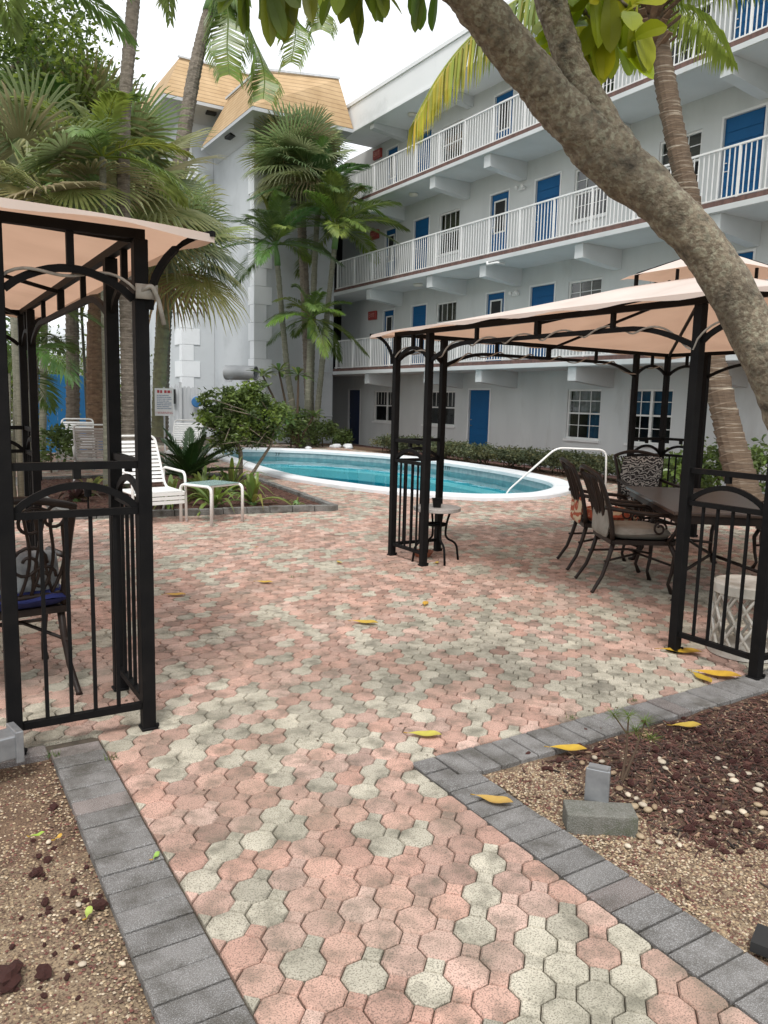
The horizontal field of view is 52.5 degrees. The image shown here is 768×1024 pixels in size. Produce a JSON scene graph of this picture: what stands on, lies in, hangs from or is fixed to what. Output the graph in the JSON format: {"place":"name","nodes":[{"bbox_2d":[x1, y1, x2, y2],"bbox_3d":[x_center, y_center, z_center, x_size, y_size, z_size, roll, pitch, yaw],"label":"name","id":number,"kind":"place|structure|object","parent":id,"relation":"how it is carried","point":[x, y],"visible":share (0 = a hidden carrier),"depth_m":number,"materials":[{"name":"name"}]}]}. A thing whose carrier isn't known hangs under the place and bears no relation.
{"place":"outdoors","nodes":[
{"label":"outdoors","id":0,"kind":"place"},
{"bbox_2d":[6,324,120,423],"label":"neighbour house","id":1,"kind":"structure","parent":0,"point":[54,331],"depth_m":35.35,"materials":[{"name":"paint"}]},
{"bbox_2d":[0,757,154,1023],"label":"gravel bed","id":2,"kind":"object","parent":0,"point":[57,967],"visible":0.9,"depth_m":2.27,"materials":[{"name":"beige gravel"}]},
{"bbox_2d":[0,959,23,992],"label":"lava rock","id":3,"kind":"object","parent":2,"relation":"on","point":[10,977],"visible":0.98,"depth_m":2.03,"materials":[{"name":"brown stone"}]},
{"bbox_2d":[0,722,24,762],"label":"floodlight","id":4,"kind":"object","parent":2,"relation":"on","point":[11,740],"visible":1,"depth_m":3.06,"materials":[{"name":"metal"}]},
{"bbox_2d":[0,741,255,1023],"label":"path border brick","id":5,"kind":"object","parent":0,"point":[182,974],"visible":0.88,"depth_m":2.33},
{"bbox_2d":[41,475,321,509],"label":"island mulch","id":6,"kind":"object","parent":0,"point":[60,480],"visible":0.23,"depth_m":11.41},
{"bbox_2d":[0,61,173,412],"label":"palm tree","id":7,"kind":"object","parent":6,"relation":"on","point":[43,142],"visible":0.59,"depth_m":11.38,"materials":[{"name":"green plant"}]},
{"bbox_2d":[2,88,202,484],"bbox_3d":[-4.253,-3.336,12.088,3.106,6.052,2.890,-3,9,-31],"label":"palm tree","id":8,"kind":"object","parent":6,"relation":"on","point":[122,99],"visible":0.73,"depth_m":11.60,"materials":[{"name":"green plant"}]},
{"bbox_2d":[116,0,251,471],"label":"palm tree","id":9,"kind":"object","parent":6,"relation":"on","point":[123,185],"visible":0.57,"depth_m":12.29,"materials":[{"name":"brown plant"}]},
{"bbox_2d":[152,426,243,495],"bbox_3d":[-2.934,-0.751,11.535,1.927,1.030,1.835,-3,9,-31],"label":"cycad","id":10,"kind":"object","parent":6,"relation":"on","point":[190,460],"visible":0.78,"depth_m":11.49,"materials":[{"name":"green plant"}]},
{"bbox_2d":[183,475,254,515],"bbox_3d":[-2.321,-0.193,10.337,1.146,0.636,1.035,5,9,22],"label":"strap leaf plant","id":11,"kind":"object","parent":6,"relation":"on","point":[218,496],"visible":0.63,"depth_m":10.34,"materials":[{"name":"green plant"}]},
{"bbox_2d":[213,456,272,495],"bbox_3d":[-2.309,-0.510,12.107,1.339,0.704,1.177,5,9,26],"label":"strap leaf plant","id":12,"kind":"object","parent":6,"relation":"on","point":[231,476],"visible":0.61,"depth_m":12.18,"materials":[{"name":"green plant"}]},
{"bbox_2d":[191,378,300,479],"bbox_3d":[-2.433,-1.493,14.146,2.023,1.847,1.594,-3,9,-31],"label":"shrub","id":13,"kind":"object","parent":6,"relation":"on","point":[252,414],"visible":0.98,"depth_m":13.87,"materials":[{"name":"green plant"}]},
{"bbox_2d":[225,472,291,506],"bbox_3d":[-1.737,-0.227,10.743,1.217,0.665,1.057,6,9,27],"label":"strap leaf plant","id":14,"kind":"object","parent":6,"relation":"on","point":[252,484],"visible":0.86,"depth_m":10.72,"materials":[{"name":"green plant"}]},
{"bbox_2d":[118,55,255,436],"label":"stair tower","id":15,"kind":"structure","parent":0,"point":[192,357],"depth_m":29.06,"materials":[{"name":"paint"}]},
{"bbox_2d":[0,0,508,328],"label":"sky","id":16,"kind":"structure","parent":0,"point":[385,48],"materials":[{"name":"white"}]},
{"bbox_2d":[0,437,767,1023],"bbox_3d":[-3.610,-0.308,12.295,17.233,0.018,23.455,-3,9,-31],"label":"patio paving","id":17,"kind":"structure","parent":0,"point":[262,709],"depth_m":3.70,"materials":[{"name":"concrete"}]},
{"bbox_2d":[10,317,30,510],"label":"areca palm","id":18,"kind":"object","parent":17,"relation":"on","point":[16,389],"visible":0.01,"depth_m":9.48,"materials":[{"name":"plant"}]},
{"bbox_2d":[0,496,82,694],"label":"dining chair","id":19,"kind":"object","parent":17,"relation":"on","point":[60,609],"visible":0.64,"depth_m":3.84,"materials":[{"name":"brown metal"}]},
{"bbox_2d":[0,584,70,611],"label":"seat cushion","id":20,"kind":"object","parent":19,"relation":"on","point":[52,598],"visible":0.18,"depth_m":3.88,"materials":[{"name":"blue fabric"}]},
{"bbox_2d":[16,550,58,592],"bbox_3d":[-1.820,0.307,3.855,0.400,0.220,0.086,-5,-5,-37],"label":"pillow","id":21,"kind":"object","parent":20,"relation":"on","point":[21,568],"visible":0.35,"depth_m":3.86,"materials":[{"name":"grey fabric"}]},
{"bbox_2d":[6,310,103,481],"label":"areca palm","id":22,"kind":"object","parent":17,"relation":"on","point":[57,345],"visible":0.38,"depth_m":11.67,"materials":[{"name":"plant"}]},
{"bbox_2d":[39,422,82,472],"bbox_3d":[-6.341,-1.239,14.866,1.159,0.976,1.358,-3,9,-31],"label":"shrub","id":23,"kind":"object","parent":17,"relation":"on","point":[60,438],"visible":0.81,"depth_m":14.82,"materials":[{"name":"green plant"}]},
{"bbox_2d":[38,374,86,452],"bbox_3d":[-8.255,-2.535,19.991,1.330,2.010,0.090,-3,9,-31],"label":"board screen","id":24,"kind":"object","parent":17,"relation":"on","point":[53,418],"visible":0.16,"depth_m":19.93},
{"bbox_2d":[0,0,138,50],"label":"palm tree","id":25,"kind":"object","parent":17,"relation":"on","point":[16,12],"visible":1,"depth_m":8.59,"materials":[{"name":"green plant"}]},
{"bbox_2d":[0,74,139,448],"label":"palm tree","id":26,"kind":"object","parent":17,"relation":"on","point":[42,419],"visible":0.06,"depth_m":14.66,"materials":[{"name":"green plant"}]},
{"bbox_2d":[0,0,145,208],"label":"broadleaf tree","id":27,"kind":"object","parent":17,"relation":"on","point":[35,35],"visible":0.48,"depth_m":13.52,"materials":[{"name":"green plant"}]},
{"bbox_2d":[56,418,94,470],"bbox_3d":[-6.149,-1.352,15.586,0.694,1.023,0.842,-1,8,-17],"label":"pool chair","id":28,"kind":"object","parent":17,"relation":"on","point":[62,454],"visible":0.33,"depth_m":15.83,"materials":[{"name":"white plastic"}]},
{"bbox_2d":[72,424,102,480],"bbox_3d":[-4.987,-1.020,13.439,0.694,1.023,0.842,-1,8,-17],"label":"pool chair","id":29,"kind":"object","parent":17,"relation":"on","point":[85,445],"visible":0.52,"depth_m":13.14,"materials":[{"name":"white plastic"}]},
{"bbox_2d":[0,37,185,449],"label":"palm tree","id":30,"kind":"object","parent":17,"relation":"on","point":[72,398],"visible":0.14,"depth_m":15.41,"materials":[{"name":"green plant"}]},
{"bbox_2d":[0,197,215,754],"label":"gazebo","id":31,"kind":"object","parent":17,"relation":"on","point":[89,245],"visible":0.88,"depth_m":3.40,"materials":[{"name":"black metal"}]},
{"bbox_2d":[4,266,134,289],"bbox_3d":[-2.680,-0.838,2.283,3.838,0.195,0.073,-3,9,-31],"label":"light cord","id":32,"kind":"object","parent":31,"relation":"attached to","point":[60,274],"visible":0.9,"depth_m":3.10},
{"bbox_2d":[135,283,165,324],"bbox_3d":[-0.972,-0.869,3.261,0.125,0.164,0.041,-3,9,-31],"label":"cord plug","id":33,"kind":"object","parent":31,"relation":"hanging from","point":[147,291],"visible":1,"depth_m":3.25,"materials":[{"name":"white plastic"}]},
{"bbox_2d":[2,46,237,433],"bbox_3d":[-5.639,-5.258,15.804,5.204,7.642,5.164,-3,9,-31],"label":"palm tree","id":34,"kind":"object","parent":17,"relation":"on","point":[173,213],"visible":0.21,"depth_m":15.44,"materials":[{"name":"green plant"}]},
{"bbox_2d":[121,435,187,525],"bbox_3d":[-2.895,-0.406,9.470,0.694,1.023,0.842,-5,11,-40],"label":"pool chair","id":35,"kind":"object","parent":17,"relation":"on","point":[158,492],"visible":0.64,"depth_m":9.45,"materials":[{"name":"white plastic"}]},
{"bbox_2d":[120,382,198,438],"bbox_3d":[-7.763,-3.451,26.941,2.964,2.100,0.337,-5,10,-37],"label":"picket fence","id":36,"kind":"object","parent":17,"relation":"on","point":[184,407],"visible":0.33,"depth_m":27.35,"materials":[{"name":"white wood"}]},
{"bbox_2d":[154,387,173,438],"bbox_3d":[-5.329,-2.118,18.916,0.440,1.810,0.064,-1,8,-17],"label":"pool sign","id":37,"kind":"object","parent":17,"relation":"on","point":[164,401],"visible":1,"depth_m":18.82,"materials":[{"name":"white paint"}]},
{"bbox_2d":[16,472,337,518],"bbox_3d":[-3.320,-0.325,12.134,4.018,0.097,5.277,-3,9,-31],"label":"island border brick","id":38,"kind":"object","parent":17,"relation":"on","point":[327,506],"visible":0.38,"depth_m":10.40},
{"bbox_2d":[164,419,202,460],"bbox_3d":[-4.218,-1.435,16.509,0.694,1.023,0.842,1,8,-3],"label":"pool chair","id":39,"kind":"object","parent":17,"relation":"on","point":[180,428],"visible":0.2,"depth_m":16.76,"materials":[{"name":"white plastic"}]},
{"bbox_2d":[118,158,256,436],"bbox_3d":[-5.107,-5.247,19.113,4.347,6.787,4.208,-3,9,-31],"label":"palm tree","id":40,"kind":"object","parent":17,"relation":"on","point":[169,294],"visible":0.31,"depth_m":18.81,"materials":[{"name":"green plant"}]},
{"bbox_2d":[179,480,243,526],"bbox_3d":[-2.093,-0.120,9.473,0.554,0.479,0.554,7,10,33],"label":"side table","id":41,"kind":"object","parent":17,"relation":"on","point":[210,485],"visible":1,"depth_m":9.38,"materials":[{"name":"white plastic"}]},
{"bbox_2d":[151,0,337,442],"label":"palm tree","id":42,"kind":"object","parent":17,"relation":"on","point":[225,19],"visible":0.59,"depth_m":19.98,"materials":[{"name":"green plant"}]},
{"bbox_2d":[205,448,570,500],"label":"swimming pool","id":43,"kind":"structure","parent":17,"relation":"in","point":[360,471],"depth_m":18.77,"materials":[{"name":"liquid"}]},
{"bbox_2d":[506,447,606,492],"bbox_3d":[2.985,-0.534,13.601,1.954,1.198,0.098,1,8,-6],"label":"pool handrail","id":44,"kind":"object","parent":43,"relation":"attached to","point":[529,471],"visible":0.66,"depth_m":13.54,"materials":[{"name":"white metal"}]},
{"bbox_2d":[411,504,460,565],"bbox_3d":[0.500,0.209,7.448,0.448,0.527,0.448,3,8,8],"label":"round table","id":45,"kind":"object","parent":17,"relation":"on","point":[448,509],"visible":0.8,"depth_m":7.35,"materials":[{"name":"metal"}]},
{"bbox_2d":[370,256,767,680],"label":"gazebo","id":46,"kind":"object","parent":17,"relation":"on","point":[674,300],"visible":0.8,"depth_m":6.96,"materials":[{"name":"black metal"}]},
{"bbox_2d":[395,321,718,357],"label":"trim","id":47,"kind":"structure","parent":46,"relation":"attached to","point":[668,330],"depth_m":5.41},
{"bbox_2d":[407,0,767,500],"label":"palm tree","id":48,"kind":"object","parent":17,"relation":"on","point":[733,450],"visible":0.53,"depth_m":11.62,"materials":[{"name":"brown plant"}]},
{"bbox_2d":[556,457,644,572],"bbox_3d":[2.020,0.007,7.382,0.744,1.037,0.614,2,8,3],"label":"dining chair","id":49,"kind":"object","parent":17,"relation":"on","point":[576,490],"visible":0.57,"depth_m":7.19,"materials":[{"name":"brown metal"}]},
{"bbox_2d":[574,464,675,594],"bbox_3d":[2.004,0.126,6.545,0.744,1.037,0.614,1,8,-1],"label":"dining chair","id":50,"kind":"object","parent":17,"relation":"on","point":[597,497],"visible":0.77,"depth_m":6.34,"materials":[{"name":"brown metal"}]},
{"bbox_2d":[592,501,612,536],"bbox_3d":[1.825,0.045,6.532,0.076,0.280,0.430,8,8,-2],"label":"back cushion","id":51,"kind":"object","parent":50,"relation":"on","point":[600,524],"visible":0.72,"depth_m":6.42,"materials":[{"name":"beige fabric"}]},
{"bbox_2d":[614,521,671,538],"bbox_3d":[2.109,0.148,6.545,0.480,0.106,0.500,1,8,-1],"label":"seat cushion","id":52,"kind":"object","parent":50,"relation":"on","point":[634,529],"visible":0.8,"depth_m":6.34,"materials":[{"name":"beige fabric"}]},
{"bbox_2d":[613,450,679,549],"bbox_3d":[2.924,-0.150,8.653,0.614,1.037,0.744,0,8,-11],"label":"dining chair","id":53,"kind":"object","parent":17,"relation":"on","point":[618,479],"visible":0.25,"depth_m":8.78,"materials":[{"name":"brown metal"}]},
{"bbox_2d":[617,456,662,499],"bbox_3d":[2.893,-0.379,8.809,0.500,0.520,0.096,0,22,-11],"label":"back cushion","id":54,"kind":"object","parent":53,"relation":"on","point":[642,471],"visible":0.8,"depth_m":8.73,"materials":[{"name":"fabric"}]},
{"bbox_2d":[626,486,762,600],"bbox_3d":[2.780,0.257,6.868,0.950,0.748,1.900,2,8,6],"label":"dining table","id":55,"kind":"object","parent":17,"relation":"on","point":[664,500],"visible":0.5,"depth_m":6.62,"materials":[{"name":"brown metal"}]},
{"bbox_2d":[707,574,767,662],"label":"garden stool","id":56,"kind":"object","parent":17,"relation":"on","point":[734,594],"visible":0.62,"depth_m":4.79,"materials":[{"name":"white ceramic"}]},
{"bbox_2d":[317,443,675,487],"bbox_3d":[1.078,-1.237,19.838,3.700,0.001,17.700,-3,9,-31],"label":"planting strip","id":57,"kind":"object","parent":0,"point":[385,452],"depth_m":20.54,"materials":[{"name":"soil"}]},
{"bbox_2d":[204,189,344,436],"bbox_3d":[-3.637,-5.967,24.184,4.282,7.750,4.564,-3,9,-31],"label":"palm tree","id":58,"kind":"object","parent":57,"relation":"on","point":[275,218],"visible":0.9,"depth_m":23.66,"materials":[{"name":"green plant"}]},
{"bbox_2d":[246,362,325,448],"bbox_3d":[-2.859,-3.186,23.667,2.700,2.642,1.144,-3,9,-31],"label":"frangipani","id":59,"kind":"object","parent":57,"relation":"on","point":[298,370],"visible":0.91,"depth_m":23.58,"materials":[{"name":"green plant"}]},
{"bbox_2d":[235,101,363,408],"bbox_3d":[-2.866,-7.714,25.765,4.030,10.945,4.094,-3,9,-31],"label":"palm tree","id":60,"kind":"object","parent":57,"relation":"on","point":[281,133],"visible":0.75,"depth_m":24.41,"materials":[{"name":"green plant"}]},
{"bbox_2d":[277,406,322,448],"bbox_3d":[-2.698,-2.540,24.099,1.580,1.520,1.720,1,8,0],"label":"bush","id":61,"kind":"object","parent":57,"relation":"on","point":[301,422],"visible":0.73,"depth_m":24.03,"materials":[{"name":"green plant"}]},
{"bbox_2d":[264,283,369,446],"bbox_3d":[-2.188,-4.575,24.603,3.459,5.058,3.469,2,8,3],"label":"palm tree","id":62,"kind":"object","parent":57,"relation":"on","point":[312,306],"visible":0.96,"depth_m":24.42,"materials":[{"name":"green plant"}]},
{"bbox_2d":[247,135,388,445],"bbox_3d":[-2.135,-6.924,25.063,4.848,9.786,4.090,-3,9,-31],"label":"palm tree","id":63,"kind":"object","parent":57,"relation":"on","point":[322,141],"visible":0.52,"depth_m":24.38,"materials":[{"name":"green plant"}]},
{"bbox_2d":[310,417,341,446],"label":"bush","id":64,"kind":"object","parent":57,"relation":"on","point":[329,429],"visible":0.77,"depth_m":25.16,"materials":[{"name":"green plant"}]},
{"bbox_2d":[255,170,409,444],"bbox_3d":[-1.578,-6.268,24.738,4.495,8.378,5.161,3,8,13],"label":"palm tree","id":65,"kind":"object","parent":57,"relation":"on","point":[336,205],"visible":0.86,"depth_m":24.12,"materials":[{"name":"green plant"}]},
{"bbox_2d":[436,438,479,462],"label":"hedge bush","id":66,"kind":"object","parent":57,"relation":"on","point":[449,450],"visible":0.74,"depth_m":20.48,"materials":[{"name":"green plant"}]},
{"bbox_2d":[453,442,506,464],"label":"hedge bush","id":67,"kind":"object","parent":57,"relation":"on","point":[477,453],"visible":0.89,"depth_m":19.66,"materials":[{"name":"green plant"}]},
{"bbox_2d":[485,445,529,467],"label":"hedge bush","id":68,"kind":"object","parent":57,"relation":"on","point":[501,453],"visible":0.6,"depth_m":18.96,"materials":[{"name":"green plant"}]},
{"bbox_2d":[505,445,553,471],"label":"hedge bush","id":69,"kind":"object","parent":57,"relation":"on","point":[525,456],"visible":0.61,"depth_m":18.12,"materials":[{"name":"green plant"}]},
{"bbox_2d":[532,448,581,474],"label":"hedge bush","id":70,"kind":"object","parent":57,"relation":"on","point":[552,461],"visible":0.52,"depth_m":17.37,"materials":[{"name":"green plant"}]},
{"bbox_2d":[561,451,620,479],"bbox_3d":[4.453,-1.017,16.760,1.432,0.612,1.217,5,9,21],"label":"hedge bush","id":71,"kind":"object","parent":57,"relation":"on","point":[587,459],"visible":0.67,"depth_m":16.56,"materials":[{"name":"green plant"}]},
{"bbox_2d":[413,669,767,1023],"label":"bed border brick","id":72,"kind":"object","parent":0,"point":[729,972],"visible":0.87,"depth_m":2.71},
{"bbox_2d":[482,692,767,965],"bbox_3d":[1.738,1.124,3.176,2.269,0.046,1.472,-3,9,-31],"label":"gravel","id":73,"kind":"structure","parent":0,"point":[638,870],"depth_m":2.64,"materials":[{"name":"beige gravel"}]},
{"bbox_2d":[215,0,767,429],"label":"foreground tree","id":74,"kind":"object","parent":73,"relation":"on","point":[559,70],"visible":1,"depth_m":2.57,"materials":[{"name":"green plant"}]},
{"bbox_2d":[562,799,638,837],"bbox_3d":[0.783,1.116,2.830,0.250,0.085,0.110,2,8,4],"label":"concrete block","id":75,"kind":"object","parent":73,"relation":"on","point":[588,818],"depth_m":2.78,"materials":[{"name":"grey concrete"}]},
{"bbox_2d":[584,762,610,802],"bbox_3d":[0.797,1.044,2.906,0.088,0.217,0.066,5,9,23],"label":"socket box","id":76,"kind":"object","parent":75,"relation":"on","point":[597,781],"visible":0.79,"depth_m":2.87,"materials":[{"name":"metal"}]},
{"bbox_2d":[603,706,660,782],"bbox_3d":[1.025,0.946,3.195,0.311,0.327,0.166,-1,8,-13],"label":"seedling","id":77,"kind":"object","parent":73,"relation":"on","point":[624,776],"visible":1,"depth_m":3.17,"materials":[{"name":"green plant"}]},
{"bbox_2d":[507,694,767,924],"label":"red mulch","id":78,"kind":"object","parent":73,"relation":"on","point":[733,798],"visible":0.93,"depth_m":3.27,"materials":[{"name":"brown wood"}]},
{"bbox_2d":[750,923,767,957],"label":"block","id":79,"kind":"object","parent":73,"relation":"on","point":[759,943],"visible":1,"depth_m":2.18,"materials":[{"name":"grey concrete"}]},
{"bbox_2d":[663,436,767,491],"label":"bush","id":80,"kind":"object","parent":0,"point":[708,480],"visible":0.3,"depth_m":12.30,"materials":[{"name":"green plant"}]},
{"label":"ground","id":81,"kind":"structure","parent":0,"visible":0},
{"bbox_2d":[201,68,352,442],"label":"stair tower","id":82,"kind":"structure","parent":81,"relation":"on","point":[246,344],"depth_m":26.72,"materials":[{"name":"paint"}]},
{"bbox_2d":[223,365,258,381],"bbox_3d":[-4.726,-4.551,25.667,1.080,0.535,1.150,-3,9,-31],"label":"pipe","id":83,"kind":"object","parent":82,"relation":"attached to","point":[231,373],"depth_m":25.48,"materials":[{"name":"grey metal"}]},
{"bbox_2d":[332,0,767,493],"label":"apartment building","id":84,"kind":"structure","parent":81,"relation":"on","point":[483,236],"depth_m":20.75,"materials":[{"name":"paint"}]},
{"bbox_2d":[349,390,359,443],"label":"door","id":85,"kind":"structure","parent":84,"relation":"in","point":[354,394],"depth_m":29.62,"materials":[{"name":"blue paint"}]},
{"bbox_2d":[372,391,391,423],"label":"window","id":86,"kind":"structure","parent":84,"relation":"in","point":[383,399],"depth_m":28.36,"materials":[{"name":"white metal"}]},
{"bbox_2d":[412,305,425,364],"bbox_3d":[1.182,-5.747,25.680,0.057,2.035,0.840,-3,9,-31],"label":"door","id":87,"kind":"structure","parent":84,"relation":"in","point":[419,312],"depth_m":25.65,"materials":[{"name":"blue paint"}]},
{"bbox_2d":[415,218,428,269],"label":"door","id":88,"kind":"structure","parent":84,"relation":"in","point":[422,226],"depth_m":25.26,"materials":[{"name":"blue paint"}]},
{"bbox_2d":[421,391,454,427],"bbox_3d":[1.962,-3.332,25.010,0.620,1.680,2.330,-3,9,-31],"label":"window","id":89,"kind":"structure","parent":84,"relation":"in","point":[450,396],"depth_m":25.32,"materials":[{"name":"white glass"}]},
{"bbox_2d":[434,301,455,345],"bbox_3d":[2.141,-5.931,24.452,0.620,1.850,1.670,-3,9,-31],"label":"window","id":90,"kind":"structure","parent":84,"relation":"in","point":[446,311],"depth_m":24.49,"materials":[{"name":"white glass"}]},
{"bbox_2d":[438,208,459,257],"bbox_3d":[2.207,-8.608,24.073,0.620,1.840,1.670,-3,9,-31],"label":"window","id":91,"kind":"structure","parent":84,"relation":"in","point":[448,220],"depth_m":24.30,"materials":[{"name":"white glass"}]},
{"bbox_2d":[442,120,462,161],"bbox_3d":[2.309,-11.184,23.732,0.530,1.700,1.670,-3,9,-31],"label":"window","id":92,"kind":"structure","parent":84,"relation":"in","point":[450,133],"depth_m":24.01,"materials":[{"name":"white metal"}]},
{"bbox_2d":[469,390,489,457],"bbox_3d":[2.840,-2.603,23.213,0.105,2.025,0.960,-3,9,-31],"label":"door","id":93,"kind":"structure","parent":84,"relation":"in","point":[479,405],"depth_m":23.19,"materials":[{"name":"blue paint"}]},
{"bbox_2d":[486,292,503,360],"bbox_3d":[3.208,-5.228,22.370,0.075,2.035,0.770,-3,9,-31],"label":"door","id":94,"kind":"structure","parent":84,"relation":"in","point":[495,301],"depth_m":22.32,"materials":[{"name":"blue paint"}]},
{"bbox_2d":[490,191,508,252],"bbox_3d":[3.262,-7.925,21.981,0.105,2.025,0.770,-3,9,-31],"label":"door","id":95,"kind":"structure","parent":84,"relation":"in","point":[500,202],"depth_m":21.94,"materials":[{"name":"blue paint"}]},
{"bbox_2d":[495,90,512,139],"bbox_3d":[3.327,-10.582,21.604,0.105,1.935,0.770,-3,9,-31],"label":"door","id":96,"kind":"structure","parent":84,"relation":"in","point":[509,94],"depth_m":21.55,"materials":[{"name":"blue paint"}]},
{"bbox_2d":[529,284,553,356],"bbox_3d":[4.221,-4.972,20.741,0.057,2.035,0.900,-3,9,-31],"label":"door","id":97,"kind":"structure","parent":84,"relation":"in","point":[542,294],"depth_m":20.70,"materials":[{"name":"blue paint"}]},
{"bbox_2d":[535,174,559,242],"bbox_3d":[4.267,-7.668,20.347,0.105,2.025,0.900,-3,9,-31],"label":"door","id":98,"kind":"structure","parent":84,"relation":"in","point":[548,188],"depth_m":20.34,"materials":[{"name":"blue paint"}]},
{"bbox_2d":[563,389,601,442],"bbox_3d":[5.220,-2.466,19.718,0.620,1.850,1.740,-3,9,-31],"label":"window","id":99,"kind":"structure","parent":84,"relation":"in","point":[583,419],"depth_m":19.76,"materials":[{"name":"white glass"}]},
{"bbox_2d":[569,277,601,298],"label":"window","id":100,"kind":"structure","parent":84,"relation":"in","point":[580,288],"depth_m":19.49,"materials":[{"name":"white glass"}]},
{"bbox_2d":[569,170,606,224],"bbox_3d":[5.248,-7.833,19.130,0.620,1.840,1.720,-3,9,-31],"label":"window","id":101,"kind":"structure","parent":84,"relation":"in","point":[582,182],"depth_m":19.44,"materials":[{"name":"white glass"}]},
{"bbox_2d":[624,389,673,447],"bbox_3d":[6.296,-2.192,17.970,0.620,1.850,1.820,-3,9,-31],"label":"window","id":102,"kind":"structure","parent":84,"relation":"in","point":[648,412],"depth_m":18.07,"materials":[{"name":"white glass"}]},
{"bbox_2d":[660,129,701,180],"bbox_3d":[6.619,-7.496,16.988,0.530,1.840,1.690,-3,9,-31],"label":"window","id":103,"kind":"structure","parent":84,"relation":"in","point":[694,138],"depth_m":16.71,"materials":[{"name":"white glass"}]},
{"bbox_2d":[669,0,710,63],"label":"window","id":104,"kind":"structure","parent":84,"relation":"in","point":[685,55],"depth_m":16.95,"materials":[{"name":"white glass"}]},
{"bbox_2d":[720,107,765,199],"bbox_3d":[7.176,-6.927,15.620,0.105,2.025,0.900,-3,9,-31],"label":"door","id":105,"kind":"structure","parent":84,"relation":"in","point":[750,125],"depth_m":15.55,"materials":[{"name":"blue paint"}]},
{"bbox_2d":[733,0,767,38],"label":"door","id":106,"kind":"structure","parent":84,"relation":"in","point":[760,11],"depth_m":15.32,"materials":[{"name":"blue paint"}]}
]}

